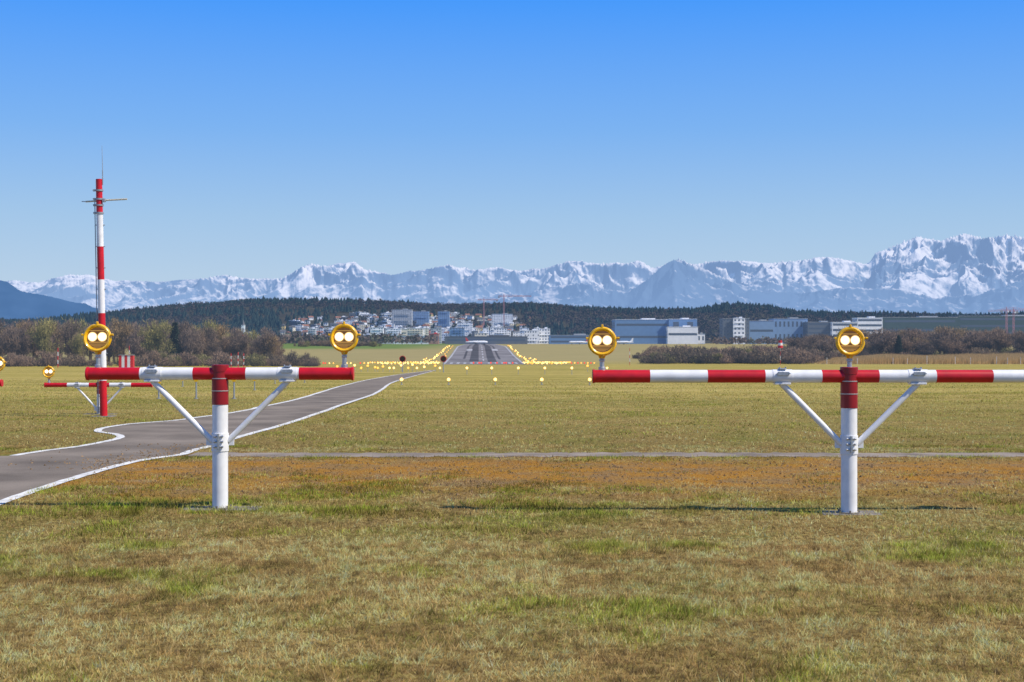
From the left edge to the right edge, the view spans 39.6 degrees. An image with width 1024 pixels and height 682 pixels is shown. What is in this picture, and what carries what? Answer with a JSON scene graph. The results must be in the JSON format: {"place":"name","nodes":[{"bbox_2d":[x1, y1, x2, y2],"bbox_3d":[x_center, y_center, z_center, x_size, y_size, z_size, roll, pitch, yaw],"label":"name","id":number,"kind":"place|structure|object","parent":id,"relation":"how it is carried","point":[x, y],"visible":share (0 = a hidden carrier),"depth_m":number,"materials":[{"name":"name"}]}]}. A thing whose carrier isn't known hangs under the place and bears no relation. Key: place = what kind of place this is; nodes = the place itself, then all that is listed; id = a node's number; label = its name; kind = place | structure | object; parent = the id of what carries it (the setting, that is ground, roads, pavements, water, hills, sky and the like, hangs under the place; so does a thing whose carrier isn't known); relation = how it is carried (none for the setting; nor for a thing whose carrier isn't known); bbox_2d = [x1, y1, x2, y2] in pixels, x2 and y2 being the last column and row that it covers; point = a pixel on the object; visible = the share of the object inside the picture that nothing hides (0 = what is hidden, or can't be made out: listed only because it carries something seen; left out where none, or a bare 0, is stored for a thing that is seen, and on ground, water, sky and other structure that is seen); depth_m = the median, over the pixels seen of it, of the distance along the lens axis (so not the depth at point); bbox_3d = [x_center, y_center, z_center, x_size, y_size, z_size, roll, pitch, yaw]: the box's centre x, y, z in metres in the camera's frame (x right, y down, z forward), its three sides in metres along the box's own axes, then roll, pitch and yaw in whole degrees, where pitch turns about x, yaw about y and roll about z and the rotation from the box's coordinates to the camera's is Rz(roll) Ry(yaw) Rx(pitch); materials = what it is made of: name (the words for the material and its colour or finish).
{"place":"outdoors","nodes":[
{"label":"outdoors","id":0,"kind":"place"},
{"bbox_2d":[0,280,106,319],"bbox_3d":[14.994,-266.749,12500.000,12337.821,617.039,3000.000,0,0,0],"label":"blue hills","id":1,"kind":"structure","parent":0,"point":[15,303],"depth_m":12484.27,"materials":[{"name":"blue"}]},
{"bbox_2d":[0,370,433,499],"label":"path","id":2,"kind":"structure","parent":0,"point":[20,477],"depth_m":25.29,"materials":[{"name":"grey asphalt"}]},
{"bbox_2d":[0,370,434,504],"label":"path edge line","id":3,"kind":"object","parent":2,"relation":"on","point":[16,496],"visible":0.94,"depth_m":20.79,"materials":[{"name":"paint"}]},
{"bbox_2d":[11,370,429,455],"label":"path edge line","id":4,"kind":"object","parent":2,"relation":"on","point":[119,436],"visible":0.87,"depth_m":28.74,"materials":[{"name":"paint"}]},
{"bbox_2d":[76,303,891,343],"bbox_3d":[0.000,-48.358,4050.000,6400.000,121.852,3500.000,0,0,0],"label":"hill","id":5,"kind":"structure","parent":0,"point":[341,314],"depth_m":3395.96,"materials":[{"name":"green plant"}]},
{"bbox_2d":[392,309,412,326],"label":"building","id":6,"kind":"structure","parent":5,"relation":"on","point":[403,317],"depth_m":2900.00,"materials":[{"name":"grey concrete"}]},
{"bbox_2d":[413,310,429,325],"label":"building","id":7,"kind":"structure","parent":5,"relation":"on","point":[421,317],"depth_m":3000.00,"materials":[{"name":"blue glass"}]},
{"bbox_2d":[438,310,449,327],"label":"building","id":8,"kind":"structure","parent":5,"relation":"on","point":[444,319],"depth_m":2850.00,"materials":[{"name":"blue glass"}]},
{"bbox_2d":[457,322,472,335],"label":"building","id":9,"kind":"structure","parent":5,"relation":"on","point":[468,326],"depth_m":2500.00,"materials":[{"name":"white concrete"}]},
{"bbox_2d":[492,313,512,326],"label":"building","id":10,"kind":"structure","parent":5,"relation":"on","point":[497,319],"depth_m":2950.00,"materials":[{"name":"white concrete"}]},
{"bbox_2d":[0,295,1023,339],"bbox_3d":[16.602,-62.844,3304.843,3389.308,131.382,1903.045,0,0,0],"label":"forest","id":11,"kind":"object","parent":5,"relation":"on","point":[329,306],"visible":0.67,"depth_m":3432.07,"materials":[{"name":"green plant"}]},
{"bbox_2d":[498,294,530,327],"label":"tower crane","id":12,"kind":"object","parent":5,"relation":"on","point":[499,296],"visible":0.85,"depth_m":2698.71,"materials":[{"name":"grey paint"}]},
{"bbox_2d":[0,344,1023,681],"bbox_3d":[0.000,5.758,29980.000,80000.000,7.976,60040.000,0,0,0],"label":"ground","id":13,"kind":"structure","parent":0,"point":[616,358],"depth_m":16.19,"materials":[{"name":"green plant"}]},
{"bbox_2d":[0,326,22,353],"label":"bare tree","id":14,"kind":"object","parent":13,"relation":"on","point":[8,343],"visible":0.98,"depth_m":449.70,"materials":[{"name":"brown plant"}]},
{"bbox_2d":[4,353,31,366],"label":"bush","id":15,"kind":"object","parent":13,"relation":"on","point":[12,358],"visible":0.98,"depth_m":394.95,"materials":[{"name":"brown plant"}]},
{"bbox_2d":[10,327,36,356],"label":"bare tree","id":16,"kind":"object","parent":13,"relation":"on","point":[26,342],"visible":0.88,"depth_m":450.87,"materials":[{"name":"brown plant"}]},
{"bbox_2d":[19,318,51,357],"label":"bare tree","id":17,"kind":"object","parent":13,"relation":"on","point":[32,346],"visible":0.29,"depth_m":472.05,"materials":[{"name":"brown plant"}]},
{"bbox_2d":[25,316,65,354],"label":"bare tree","id":18,"kind":"object","parent":13,"relation":"on","point":[42,336],"visible":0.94,"depth_m":441.86,"materials":[{"name":"green plant"}]},
{"bbox_2d":[23,349,68,366],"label":"bush","id":19,"kind":"object","parent":13,"relation":"on","point":[44,359],"visible":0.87,"depth_m":404.80,"materials":[{"name":"brown plant"}]},
{"bbox_2d":[56,318,84,355],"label":"bare tree","id":20,"kind":"object","parent":13,"relation":"on","point":[68,334],"visible":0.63,"depth_m":500.80,"materials":[{"name":"brown plant"}]},
{"bbox_2d":[59,317,87,353],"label":"bare tree","id":21,"kind":"object","parent":13,"relation":"on","point":[82,321],"visible":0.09,"depth_m":531.11,"materials":[{"name":"brown plant"}]},
{"bbox_2d":[60,353,91,366],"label":"bush","id":22,"kind":"object","parent":13,"relation":"on","point":[72,361],"visible":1,"depth_m":399.96,"materials":[{"name":"brown plant"}]},
{"bbox_2d":[67,331,88,359],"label":"bare tree","id":23,"kind":"object","parent":13,"relation":"on","point":[77,344],"visible":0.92,"depth_m":494.15,"materials":[{"name":"green plant"}]},
{"bbox_2d":[42,365,152,413],"bbox_3d":[-10.499,1.240,36.020,2.796,1.264,0.340,0,0,0],"label":"approach light stand","id":24,"kind":"object","parent":13,"relation":"on","point":[48,371],"visible":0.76,"depth_m":35.96,"materials":[{"name":"white paint"}]},
{"bbox_2d":[82,158,126,416],"bbox_3d":[-9.928,-1.437,34.600,1.141,6.634,0.500,0,0,0],"label":"antenna mast","id":25,"kind":"object","parent":13,"relation":"on","point":[99,199],"visible":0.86,"depth_m":34.53,"materials":[{"name":"metal"}]},
{"bbox_2d":[107,318,134,357],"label":"bare tree","id":26,"kind":"object","parent":13,"relation":"on","point":[121,332],"visible":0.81,"depth_m":466.55,"materials":[{"name":"brown plant"}]},
{"bbox_2d":[119,355,133,366],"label":"equipment cabinet","id":27,"kind":"object","parent":13,"relation":"on","point":[126,360],"visible":0.81,"depth_m":299.40,"materials":[{"name":"red metal"}]},
{"bbox_2d":[121,320,147,355],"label":"bare tree","id":28,"kind":"object","parent":13,"relation":"on","point":[137,327],"visible":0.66,"depth_m":454.72,"materials":[{"name":"brown plant"}]},
{"bbox_2d":[124,335,147,360],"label":"bare tree","id":29,"kind":"object","parent":13,"relation":"on","point":[136,348],"visible":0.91,"depth_m":451.26,"materials":[{"name":"brown plant"}]},
{"bbox_2d":[134,348,169,366],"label":"bush","id":30,"kind":"object","parent":13,"relation":"on","point":[145,360],"visible":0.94,"depth_m":395.02,"materials":[{"name":"brown plant"}]},
{"bbox_2d":[137,319,175,353],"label":"bare tree","id":31,"kind":"object","parent":13,"relation":"on","point":[152,338],"visible":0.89,"depth_m":442.31,"materials":[{"name":"green plant"}]},
{"bbox_2d":[166,322,183,356],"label":"fir tree","id":32,"kind":"object","parent":13,"relation":"on","point":[174,332],"visible":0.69,"depth_m":449.23,"materials":[{"name":"green plant"}]},
{"bbox_2d":[166,319,201,354],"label":"bare tree","id":33,"kind":"object","parent":13,"relation":"on","point":[183,327],"visible":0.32,"depth_m":454.64,"materials":[{"name":"brown plant"}]},
{"bbox_2d":[177,326,198,356],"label":"bare tree","id":34,"kind":"object","parent":13,"relation":"on","point":[188,345],"visible":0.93,"depth_m":441.45,"materials":[{"name":"brown plant"}]},
{"bbox_2d":[177,352,201,365],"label":"bush","id":35,"kind":"object","parent":13,"relation":"on","point":[194,360],"visible":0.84,"depth_m":423.42,"materials":[{"name":"brown plant"}]},
{"bbox_2d":[183,328,204,355],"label":"bare tree","id":36,"kind":"object","parent":13,"relation":"on","point":[199,347],"visible":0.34,"depth_m":450.27,"materials":[{"name":"brown plant"}]},
{"bbox_2d":[199,325,219,356],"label":"bare tree","id":37,"kind":"object","parent":13,"relation":"on","point":[211,334],"visible":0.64,"depth_m":497.90,"materials":[{"name":"brown plant"}]},
{"bbox_2d":[206,341,222,355],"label":"bare tree","id":38,"kind":"object","parent":13,"relation":"on","point":[211,347],"visible":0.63,"depth_m":465.32,"materials":[{"name":"brown plant"}]},
{"bbox_2d":[81,321,360,510],"bbox_3d":[-3.067,0.793,15.020,2.947,1.997,0.340,0,0,0],"label":"approach light stand","id":39,"kind":"object","parent":13,"relation":"on","point":[97,338],"visible":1,"depth_m":14.95,"materials":[{"name":"white paint"}]},
{"bbox_2d":[203,350,239,365],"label":"bush","id":40,"kind":"object","parent":13,"relation":"on","point":[212,357],"visible":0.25,"depth_m":404.62,"materials":[{"name":"brown plant"}]},
{"bbox_2d":[213,322,231,340],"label":"bare tree","id":41,"kind":"object","parent":13,"relation":"on","point":[222,331],"visible":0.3,"depth_m":547.09,"materials":[{"name":"brown plant"}]},
{"bbox_2d":[214,333,231,356],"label":"bare tree","id":42,"kind":"object","parent":13,"relation":"on","point":[223,343],"visible":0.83,"depth_m":473.28,"materials":[{"name":"brown plant"}]},
{"bbox_2d":[208,353,242,366],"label":"bush","id":43,"kind":"object","parent":13,"relation":"on","point":[236,362],"visible":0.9,"depth_m":395.81,"materials":[{"name":"brown plant"}]},
{"bbox_2d":[226,332,253,355],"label":"bare tree","id":44,"kind":"object","parent":13,"relation":"on","point":[240,344],"visible":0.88,"depth_m":472.76,"materials":[{"name":"brown plant"}]},
{"bbox_2d":[240,352,266,365],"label":"bush","id":45,"kind":"object","parent":13,"relation":"on","point":[254,360],"visible":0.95,"depth_m":415.00,"materials":[{"name":"green plant"}]},
{"bbox_2d":[251,326,280,357],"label":"bare tree","id":46,"kind":"object","parent":13,"relation":"on","point":[260,343],"visible":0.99,"depth_m":461.82,"materials":[{"name":"brown plant"}]},
{"bbox_2d":[262,335,280,357],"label":"bare tree","id":47,"kind":"object","parent":13,"relation":"on","point":[272,349],"visible":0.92,"depth_m":461.86,"materials":[{"name":"brown plant"}]},
{"bbox_2d":[270,355,291,365],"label":"bush","id":48,"kind":"object","parent":13,"relation":"on","point":[276,362],"visible":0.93,"depth_m":418.99,"materials":[{"name":"brown plant"}]},
{"bbox_2d":[281,350,309,365],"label":"bush","id":49,"kind":"object","parent":13,"relation":"on","point":[293,360],"visible":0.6,"depth_m":428.18,"materials":[{"name":"brown plant"}]},
{"bbox_2d":[385,327,400,343],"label":"building","id":50,"kind":"structure","parent":13,"relation":"on","point":[395,330],"depth_m":2084.15,"materials":[{"name":"white concrete"}]},
{"bbox_2d":[407,327,422,335],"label":"building","id":51,"kind":"structure","parent":13,"relation":"on","point":[414,331],"depth_m":2041.68,"materials":[{"name":"white concrete"}]},
{"bbox_2d":[449,327,464,335],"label":"building","id":52,"kind":"structure","parent":13,"relation":"on","point":[458,331],"depth_m":2041.20,"materials":[{"name":"blue glass"}]},
{"bbox_2d":[444,344,521,363],"bbox_3d":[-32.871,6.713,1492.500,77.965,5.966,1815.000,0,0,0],"label":"runway","id":53,"kind":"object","parent":13,"relation":"on","point":[505,354],"visible":0.64,"depth_m":772.68,"materials":[{"name":"grey asphalt"}]},
{"bbox_2d":[463,344,499,361],"bbox_3d":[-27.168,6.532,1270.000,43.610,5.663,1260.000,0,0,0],"label":"runway rubber marks","id":54,"kind":"object","parent":53,"relation":"on","point":[475,354],"visible":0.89,"depth_m":813.53},
{"bbox_2d":[444,344,522,363],"bbox_3d":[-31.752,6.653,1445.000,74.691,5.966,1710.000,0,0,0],"label":"runway markings","id":55,"kind":"object","parent":53,"relation":"on","point":[483,356],"visible":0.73,"depth_m":725.83,"materials":[{"name":"paint"}]},
{"bbox_2d":[445,335,527,343],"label":"building","id":56,"kind":"structure","parent":13,"relation":"on","point":[498,339],"depth_m":1800.00,"materials":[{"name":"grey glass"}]},
{"bbox_2d":[8,443,1023,495],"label":"gravel","id":57,"kind":"structure","parent":13,"relation":"on","point":[459,459],"depth_m":18.93,"materials":[{"name":"stone"}]},
{"bbox_2d":[524,329,539,343],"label":"building","id":58,"kind":"structure","parent":13,"relation":"on","point":[533,335],"depth_m":1950.00,"materials":[{"name":"white concrete"}]},
{"bbox_2d":[538,327,549,343],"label":"building","id":59,"kind":"structure","parent":13,"relation":"on","point":[544,334],"depth_m":1960.00,"materials":[{"name":"white concrete"}]},
{"bbox_2d":[549,334,588,343],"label":"building","id":60,"kind":"structure","parent":13,"relation":"on","point":[559,339],"depth_m":1800.00,"materials":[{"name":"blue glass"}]},
{"bbox_2d":[248,331,1014,344],"bbox_3d":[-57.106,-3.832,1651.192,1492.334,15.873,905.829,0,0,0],"label":"woodland","id":61,"kind":"object","parent":13,"relation":"on","point":[293,338],"visible":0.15,"depth_m":1367.57,"materials":[{"name":"green plant"}]},
{"bbox_2d":[612,318,667,343],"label":"building","id":62,"kind":"structure","parent":13,"relation":"on","point":[646,331],"depth_m":1900.00,"materials":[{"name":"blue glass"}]},
{"bbox_2d":[639,352,672,363],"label":"bush","id":63,"kind":"object","parent":13,"relation":"on","point":[659,360],"visible":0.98,"depth_m":607.93,"materials":[{"name":"brown plant"}]},
{"bbox_2d":[649,352,681,363],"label":"bush","id":64,"kind":"object","parent":13,"relation":"on","point":[664,354],"visible":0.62,"depth_m":612.66,"materials":[{"name":"brown plant"}]},
{"bbox_2d":[646,344,699,360],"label":"bush","id":65,"kind":"object","parent":13,"relation":"on","point":[678,349],"visible":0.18,"depth_m":632.98,"materials":[{"name":"brown plant"}]},
{"bbox_2d":[666,325,697,343],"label":"building","id":66,"kind":"structure","parent":13,"relation":"on","point":[685,334],"depth_m":1870.00,"materials":[{"name":"white metal"}]},
{"bbox_2d":[668,318,696,326],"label":"building","id":67,"kind":"structure","parent":13,"relation":"on","point":[680,322],"depth_m":1895.00,"materials":[{"name":"blue metal"}]},
{"bbox_2d":[664,344,716,363],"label":"bush","id":68,"kind":"object","parent":13,"relation":"on","point":[702,357],"visible":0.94,"depth_m":610.35,"materials":[{"name":"brown plant"}]},
{"bbox_2d":[690,352,723,363],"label":"bush","id":69,"kind":"object","parent":13,"relation":"on","point":[717,359],"visible":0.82,"depth_m":608.62,"materials":[{"name":"brown plant"}]},
{"bbox_2d":[712,352,736,363],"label":"bush","id":70,"kind":"object","parent":13,"relation":"on","point":[725,359],"visible":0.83,"depth_m":608.90,"materials":[{"name":"brown plant"}]},
{"bbox_2d":[715,347,749,362],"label":"bush","id":71,"kind":"object","parent":13,"relation":"on","point":[737,357],"visible":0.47,"depth_m":615.03,"materials":[{"name":"brown plant"}]},
{"bbox_2d":[719,317,749,343],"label":"building","id":72,"kind":"structure","parent":13,"relation":"on","point":[726,327],"depth_m":1850.00,"materials":[{"name":"grey glass"}]},
{"bbox_2d":[733,317,744,343],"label":"building","id":73,"kind":"structure","parent":13,"relation":"on","point":[739,327],"depth_m":1846.00,"materials":[{"name":"white concrete"}]},
{"bbox_2d":[749,319,773,343],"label":"building","id":74,"kind":"structure","parent":13,"relation":"on","point":[759,329],"depth_m":1880.00,"materials":[{"name":"blue metal"}]},
{"bbox_2d":[741,347,782,363],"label":"bush","id":75,"kind":"object","parent":13,"relation":"on","point":[759,359],"visible":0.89,"depth_m":605.98,"materials":[{"name":"brown plant"}]},
{"bbox_2d":[750,349,787,363],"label":"bush","id":76,"kind":"object","parent":13,"relation":"on","point":[774,361],"visible":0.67,"depth_m":607.61,"materials":[{"name":"brown plant"}]},
{"bbox_2d":[768,317,807,343],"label":"building","id":77,"kind":"structure","parent":13,"relation":"on","point":[791,327],"depth_m":1900.00,"materials":[{"name":"blue metal"}]},
{"bbox_2d":[772,345,813,363],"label":"bush","id":78,"kind":"object","parent":13,"relation":"on","point":[789,350],"visible":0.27,"depth_m":615.50,"materials":[{"name":"brown plant"}]},
{"bbox_2d":[783,336,811,350],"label":"bare tree","id":79,"kind":"object","parent":13,"relation":"on","point":[798,343],"visible":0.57,"depth_m":704.19,"materials":[{"name":"brown plant"}]},
{"bbox_2d":[776,349,821,363],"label":"bush","id":80,"kind":"object","parent":13,"relation":"on","point":[794,358],"visible":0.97,"depth_m":603.43,"materials":[{"name":"brown plant"}]},
{"bbox_2d":[585,324,1023,514],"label":"approach light stand","id":81,"kind":"object","parent":13,"relation":"on","point":[849,341],"visible":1,"depth_m":14.55,"materials":[{"name":"white paint"}]},
{"bbox_2d":[803,321,829,337],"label":"building","id":82,"kind":"structure","parent":13,"relation":"on","point":[815,328],"depth_m":1870.00,"materials":[{"name":"blue metal"}]},
{"bbox_2d":[810,337,835,353],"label":"bare tree","id":83,"kind":"object","parent":13,"relation":"on","point":[824,346],"visible":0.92,"depth_m":695.67,"materials":[{"name":"brown plant"}]},
{"bbox_2d":[830,321,857,335],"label":"building","id":84,"kind":"structure","parent":13,"relation":"on","point":[834,326],"depth_m":1860.00,"materials":[{"name":"white concrete"}]},
{"bbox_2d":[852,316,882,333],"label":"building","id":85,"kind":"structure","parent":13,"relation":"on","point":[870,323],"depth_m":1900.00,"materials":[{"name":"white concrete"}]},
{"bbox_2d":[865,328,903,354],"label":"bare tree","id":86,"kind":"object","parent":13,"relation":"on","point":[882,341],"visible":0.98,"depth_m":694.38,"materials":[{"name":"brown plant"}]},
{"bbox_2d":[894,335,903,353],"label":"fir tree","id":87,"kind":"object","parent":13,"relation":"on","point":[898,348],"visible":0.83,"depth_m":689.25,"materials":[{"name":"green plant"}]},
{"bbox_2d":[896,336,917,352],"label":"bare tree","id":88,"kind":"object","parent":13,"relation":"on","point":[907,346],"visible":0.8,"depth_m":701.89,"materials":[{"name":"brown plant"}]},
{"bbox_2d":[877,316,957,333],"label":"building","id":89,"kind":"structure","parent":13,"relation":"on","point":[930,323],"depth_m":1950.00,"materials":[{"name":"grey glass"}]},
{"bbox_2d":[904,326,932,341],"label":"bare tree","id":90,"kind":"object","parent":13,"relation":"on","point":[914,335],"visible":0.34,"depth_m":738.36,"materials":[{"name":"brown plant"}]},
{"bbox_2d":[817,352,1023,363],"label":"reeds","id":91,"kind":"object","parent":13,"relation":"on","point":[950,358],"visible":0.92,"depth_m":603.03,"materials":[{"name":"beige plant"}]},
{"bbox_2d":[917,341,935,354],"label":"bare tree","id":92,"kind":"object","parent":13,"relation":"on","point":[925,350],"visible":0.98,"depth_m":693.22,"materials":[{"name":"brown plant"}]},
{"bbox_2d":[928,327,963,353],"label":"bare tree","id":93,"kind":"object","parent":13,"relation":"on","point":[944,335],"visible":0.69,"depth_m":696.53,"materials":[{"name":"brown plant"}]},
{"bbox_2d":[938,337,954,354],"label":"bare tree","id":94,"kind":"object","parent":13,"relation":"on","point":[948,347],"visible":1,"depth_m":690.81,"materials":[{"name":"brown plant"}]},
{"bbox_2d":[953,340,970,353],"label":"bare tree","id":95,"kind":"object","parent":13,"relation":"on","point":[959,348],"visible":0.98,"depth_m":691.88,"materials":[{"name":"brown plant"}]},
{"bbox_2d":[959,331,986,350],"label":"bare tree","id":96,"kind":"object","parent":13,"relation":"on","point":[972,339],"visible":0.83,"depth_m":739.24,"materials":[{"name":"brown plant"}]},
{"bbox_2d":[976,334,994,349],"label":"bare tree","id":97,"kind":"object","parent":13,"relation":"on","point":[981,343],"visible":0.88,"depth_m":734.14,"materials":[{"name":"brown plant"}]},
{"bbox_2d":[948,315,1023,334],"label":"building","id":98,"kind":"structure","parent":13,"relation":"on","point":[977,323],"depth_m":2000.00,"materials":[{"name":"grey glass"}]},
{"bbox_2d":[983,327,1023,351],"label":"bare tree","id":99,"kind":"object","parent":13,"relation":"on","point":[1001,340],"visible":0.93,"depth_m":725.39,"materials":[{"name":"brown plant"}]},
{"bbox_2d":[1009,332,1023,351],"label":"bare tree","id":100,"kind":"object","parent":13,"relation":"on","point":[1019,340],"visible":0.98,"depth_m":697.92,"materials":[{"name":"brown plant"}]},
{"bbox_2d":[0,0,1023,282],"label":"sky","id":101,"kind":"structure","parent":0,"point":[256,139],"materials":[{"name":"blue"}]},
{"bbox_2d":[6,233,1023,310],"bbox_3d":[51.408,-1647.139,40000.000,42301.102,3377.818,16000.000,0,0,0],"label":"mountain range","id":102,"kind":"structure","parent":0,"point":[959,265],"depth_m":41911.28,"materials":[{"name":"white snow"}]},
{"bbox_2d":[119,258,1023,313],"bbox_3d":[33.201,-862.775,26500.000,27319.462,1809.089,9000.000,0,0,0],"label":"mountain foothills","id":103,"kind":"structure","parent":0,"point":[678,282],"depth_m":27553.39,"materials":[{"name":"blue stone"}]},
{"bbox_2d":[188,452,1023,456],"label":"track","id":104,"kind":"structure","parent":0,"point":[654,454],"depth_m":22.13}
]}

